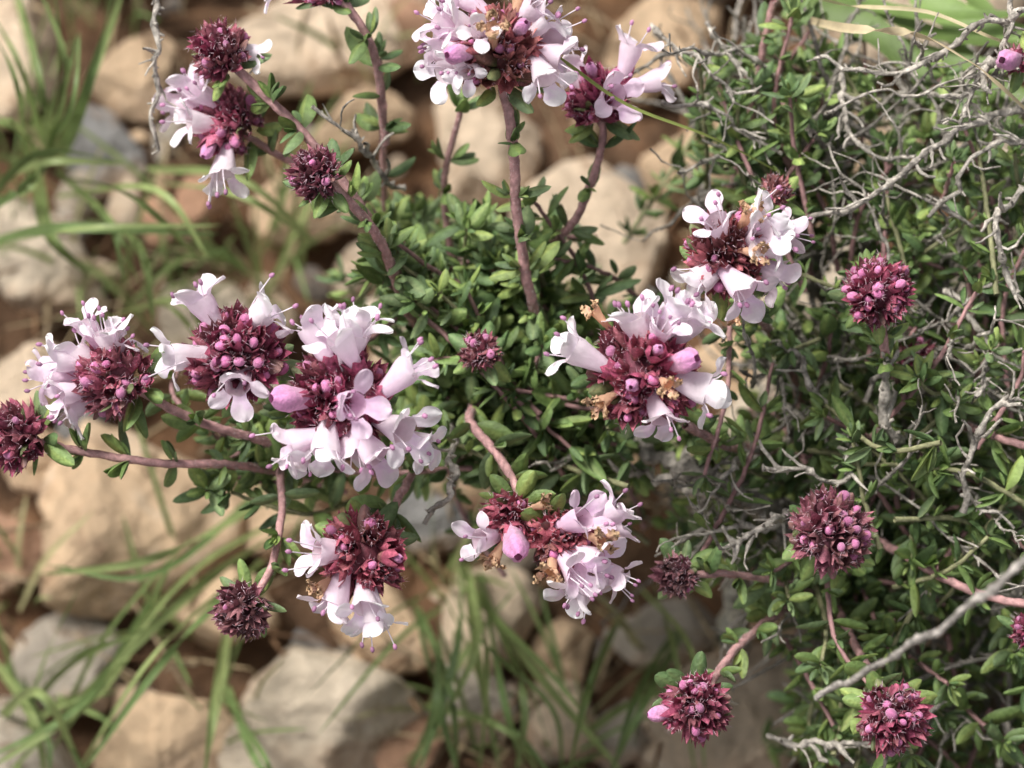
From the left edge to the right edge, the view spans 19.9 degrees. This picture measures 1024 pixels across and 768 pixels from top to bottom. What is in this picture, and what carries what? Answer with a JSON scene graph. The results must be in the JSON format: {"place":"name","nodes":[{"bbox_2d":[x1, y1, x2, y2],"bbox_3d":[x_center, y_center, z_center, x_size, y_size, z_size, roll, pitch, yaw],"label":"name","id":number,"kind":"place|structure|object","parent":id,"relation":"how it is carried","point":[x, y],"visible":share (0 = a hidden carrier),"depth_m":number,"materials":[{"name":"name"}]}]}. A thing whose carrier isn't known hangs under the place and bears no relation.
{"place":"outdoors","nodes":[
{"label":"outdoors","id":0,"kind":"place"},
{"bbox_2d":[0,0,1023,767],"bbox_3d":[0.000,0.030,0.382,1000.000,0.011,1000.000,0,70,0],"label":"ground","id":1,"kind":"structure","parent":0,"point":[260,652],"depth_m":0.40,"materials":[{"name":"beige stone"}]},
{"bbox_2d":[0,513,42,597],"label":"limestone rock","id":2,"kind":"object","parent":1,"relation":"on","point":[31,546],"visible":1,"depth_m":0.38,"materials":[{"name":"beige stone"}]},
{"bbox_2d":[0,341,57,407],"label":"limestone rock","id":3,"kind":"object","parent":1,"relation":"on","point":[13,367],"visible":0.3,"depth_m":0.39,"materials":[{"name":"beige stone"}]},
{"bbox_2d":[0,0,60,131],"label":"limestone rock","id":4,"kind":"object","parent":1,"relation":"on","point":[10,24],"visible":0.63,"depth_m":0.40,"materials":[{"name":"beige stone"}]},
{"bbox_2d":[3,430,66,495],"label":"limestone rock","id":5,"kind":"object","parent":1,"relation":"on","point":[25,481],"visible":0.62,"depth_m":0.38,"materials":[{"name":"beige stone"}]},
{"bbox_2d":[0,198,109,324],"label":"limestone rock","id":6,"kind":"object","parent":1,"relation":"on","point":[32,283],"visible":0.76,"depth_m":0.39,"materials":[{"name":"beige stone"}]},
{"bbox_2d":[11,612,122,713],"bbox_3d":[-0.057,0.036,0.376,0.015,0.010,0.014,0,70,0],"label":"limestone rock","id":7,"kind":"object","parent":1,"relation":"on","point":[38,636],"visible":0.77,"depth_m":0.37,"materials":[{"name":"grey stone"}]},
{"bbox_2d":[62,104,146,197],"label":"limestone rock","id":8,"kind":"object","parent":1,"relation":"on","point":[103,125],"visible":0.7,"depth_m":0.40,"materials":[{"name":"grey stone"}]},
{"bbox_2d":[86,336,142,354],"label":"limestone rock","id":9,"kind":"object","parent":1,"relation":"on","point":[140,349],"visible":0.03,"depth_m":0.39,"materials":[{"name":"beige stone"}]},
{"bbox_2d":[92,31,177,122],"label":"limestone rock","id":10,"kind":"object","parent":1,"relation":"on","point":[124,88],"visible":0.74,"depth_m":0.40,"materials":[{"name":"beige stone"}]},
{"bbox_2d":[37,418,246,618],"bbox_3d":[-0.048,0.018,0.380,0.028,0.024,0.026,0,70,0],"label":"limestone rock","id":11,"kind":"object","parent":1,"relation":"on","point":[69,498],"visible":0.7,"depth_m":0.37,"materials":[{"name":"beige stone"}]},
{"bbox_2d":[99,692,234,767],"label":"limestone rock","id":12,"kind":"object","parent":1,"relation":"on","point":[158,730],"visible":0.92,"depth_m":0.37,"materials":[{"name":"beige stone"}]},
{"bbox_2d":[172,175,232,237],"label":"limestone rock","id":13,"kind":"object","parent":1,"relation":"on","point":[190,201],"visible":0.71,"depth_m":0.40,"materials":[{"name":"beige stone"}]},
{"bbox_2d":[157,279,250,344],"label":"limestone rock","id":14,"kind":"object","parent":1,"relation":"on","point":[171,324],"visible":0.26,"depth_m":0.39,"materials":[{"name":"beige stone"}]},
{"bbox_2d":[156,567,279,650],"bbox_3d":[-0.038,0.028,0.377,0.017,0.009,0.011,0,70,0],"label":"limestone rock","id":15,"kind":"object","parent":1,"relation":"on","point":[206,633],"visible":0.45,"depth_m":0.37,"materials":[{"name":"beige stone"}]},
{"bbox_2d":[243,484,319,561],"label":"limestone rock","id":16,"kind":"object","parent":1,"relation":"on","point":[259,517],"visible":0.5,"depth_m":0.38,"materials":[{"name":"beige stone"}]},
{"bbox_2d":[249,166,340,245],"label":"limestone rock","id":17,"kind":"object","parent":1,"relation":"on","point":[263,223],"visible":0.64,"depth_m":0.40,"materials":[{"name":"beige stone"}]},
{"bbox_2d":[227,0,408,97],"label":"limestone rock","id":18,"kind":"object","parent":1,"relation":"on","point":[316,62],"visible":0.62,"depth_m":0.40,"materials":[{"name":"beige stone"}]},
{"bbox_2d":[217,643,429,767],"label":"limestone rock","id":19,"kind":"object","parent":1,"relation":"on","point":[295,677],"visible":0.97,"depth_m":0.37,"materials":[{"name":"grey stone"}]},
{"bbox_2d":[0,0,704,767],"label":"grass","id":20,"kind":"structure","parent":1,"relation":"on","point":[50,150],"depth_m":0.36,"materials":[{"name":"green plant"}]},
{"bbox_2d":[313,83,414,157],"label":"limestone rock","id":21,"kind":"object","parent":1,"relation":"on","point":[397,107],"visible":0.52,"depth_m":0.40,"materials":[{"name":"beige stone"}]},
{"bbox_2d":[329,583,434,674],"bbox_3d":[-0.017,0.032,0.376,0.011,0.010,0.015,-26,72,-9],"label":"limestone rock","id":22,"kind":"object","parent":1,"relation":"on","point":[392,598],"visible":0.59,"depth_m":0.37,"materials":[{"name":"beige stone"}]},
{"bbox_2d":[373,715,443,767],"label":"limestone rock","id":23,"kind":"object","parent":1,"relation":"on","point":[393,751],"visible":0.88,"depth_m":0.37,"materials":[{"name":"beige stone"}]},
{"bbox_2d":[391,0,441,68],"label":"limestone rock","id":24,"kind":"object","parent":1,"relation":"on","point":[409,21],"visible":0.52,"depth_m":0.40,"materials":[{"name":"beige stone"}]},
{"bbox_2d":[388,487,472,555],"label":"limestone rock","id":25,"kind":"object","parent":1,"relation":"on","point":[412,511],"visible":0.58,"depth_m":0.38,"materials":[{"name":"grey stone"}]},
{"bbox_2d":[445,663,517,747],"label":"limestone rock","id":26,"kind":"object","parent":1,"relation":"on","point":[471,693],"visible":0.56,"depth_m":0.37,"materials":[{"name":"grey stone"}]},
{"bbox_2d":[434,87,542,214],"bbox_3d":[-0.003,-0.033,0.399,0.015,0.014,0.020,0,70,0],"label":"limestone rock","id":27,"kind":"object","parent":1,"relation":"on","point":[481,131],"visible":0.62,"depth_m":0.40,"materials":[{"name":"beige stone"}]},
{"bbox_2d":[440,564,542,675],"bbox_3d":[-0.003,0.031,0.376,0.012,0.012,0.016,20,71,7],"label":"limestone rock","id":28,"kind":"object","parent":1,"relation":"on","point":[515,615],"visible":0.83,"depth_m":0.37,"materials":[{"name":"beige stone"}]},
{"bbox_2d":[0,0,1023,767],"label":"thyme plant","id":29,"kind":"object","parent":1,"relation":"on","point":[524,384],"visible":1,"depth_m":0.31,"materials":[{"name":"green plant"}]},
{"bbox_2d":[0,0,1023,767],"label":"weeds","id":30,"kind":"object","parent":1,"relation":"on","point":[542,584],"visible":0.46,"depth_m":0.39,"materials":[{"name":"green plant"}]},
{"bbox_2d":[0,0,1023,767],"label":"scattered stones","id":31,"kind":"object","parent":1,"relation":"on","point":[12,728],"visible":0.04,"depth_m":0.38,"materials":[{"name":"stone"}]},
{"bbox_2d":[34,0,1023,767],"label":"gravel","id":32,"kind":"structure","parent":1,"relation":"on","point":[122,208],"depth_m":0.39,"materials":[{"name":"beige gravel"}]},
{"bbox_2d":[528,672,596,759],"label":"limestone rock","id":33,"kind":"object","parent":1,"relation":"on","point":[568,725],"visible":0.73,"depth_m":0.37,"materials":[{"name":"beige stone"}]},
{"bbox_2d":[530,618,594,685],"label":"limestone rock","id":34,"kind":"object","parent":1,"relation":"on","point":[567,632],"visible":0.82,"depth_m":0.38,"materials":[{"name":"beige stone"}]},
{"bbox_2d":[510,156,669,313],"bbox_3d":[0.010,-0.019,0.394,0.022,0.014,0.020,26,72,9],"label":"limestone rock","id":35,"kind":"object","parent":1,"relation":"on","point":[611,203],"visible":0.49,"depth_m":0.39,"materials":[{"name":"beige stone"}]},
{"bbox_2d":[596,699,649,767],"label":"limestone rock","id":36,"kind":"object","parent":1,"relation":"on","point":[629,754],"visible":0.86,"depth_m":0.37,"materials":[{"name":"grey stone"}]},
{"bbox_2d":[603,594,717,670],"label":"limestone rock","id":37,"kind":"object","parent":1,"relation":"on","point":[681,612],"visible":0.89,"depth_m":0.38,"materials":[{"name":"grey stone"}]},
{"bbox_2d":[603,0,721,93],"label":"limestone rock","id":38,"kind":"object","parent":1,"relation":"on","point":[643,14],"visible":0.56,"depth_m":0.40,"materials":[{"name":"beige stone"}]},
{"bbox_2d":[637,122,742,209],"bbox_3d":[0.026,-0.030,0.398,0.018,0.011,0.011,-21,71,-7],"label":"limestone rock","id":39,"kind":"object","parent":1,"relation":"on","point":[649,162],"visible":0.27,"depth_m":0.40,"materials":[{"name":"beige stone"}]},
{"bbox_2d":[692,496,751,650],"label":"rock","id":40,"kind":"object","parent":1,"relation":"on","point":[729,614],"visible":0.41,"depth_m":0.35,"materials":[{"name":"beige stone"}]},
{"bbox_2d":[634,643,815,767],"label":"limestone rock","id":41,"kind":"object","parent":1,"relation":"on","point":[737,744],"visible":0.52,"depth_m":0.37,"materials":[{"name":"beige stone"}]},
{"bbox_2d":[697,334,758,411],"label":"limestone rock","id":42,"kind":"object","parent":1,"relation":"on","point":[708,363],"visible":0.1,"depth_m":0.39,"materials":[{"name":"beige stone"}]},
{"bbox_2d":[561,0,1023,177],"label":"dry grass blade","id":43,"kind":"object","parent":1,"relation":"on","point":[853,28],"visible":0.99,"depth_m":0.31,"materials":[{"name":"beige plant"}]},
{"bbox_2d":[771,616,819,652],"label":"limestone rock","id":44,"kind":"object","parent":1,"relation":"on","point":[790,631],"visible":0.11,"depth_m":0.37,"materials":[{"name":"brown stone"}]},
{"bbox_2d":[822,127,923,202],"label":"limestone rock","id":45,"kind":"object","parent":1,"relation":"on","point":[884,131],"visible":0.02,"depth_m":0.40,"materials":[{"name":"beige stone"}]},
{"bbox_2d":[781,0,1023,130],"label":"broad grass","id":46,"kind":"structure","parent":1,"relation":"on","point":[968,13],"depth_m":0.33,"materials":[{"name":"green plant"}]},
{"bbox_2d":[814,555,1023,700],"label":"dry twig","id":47,"kind":"object","parent":1,"relation":"on","point":[991,590],"visible":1,"depth_m":0.27,"materials":[{"name":"grey wood"}]},
{"bbox_2d":[889,586,951,689],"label":"limestone rock","id":48,"kind":"object","parent":1,"relation":"on","point":[927,643],"visible":0.01,"depth_m":0.37,"materials":[{"name":"grey stone"}]},
{"bbox_2d":[948,264,967,312],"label":"limestone rock","id":49,"kind":"object","parent":1,"relation":"on","point":[962,285],"depth_m":0.39,"materials":[{"name":"grey stone"}]}
]}

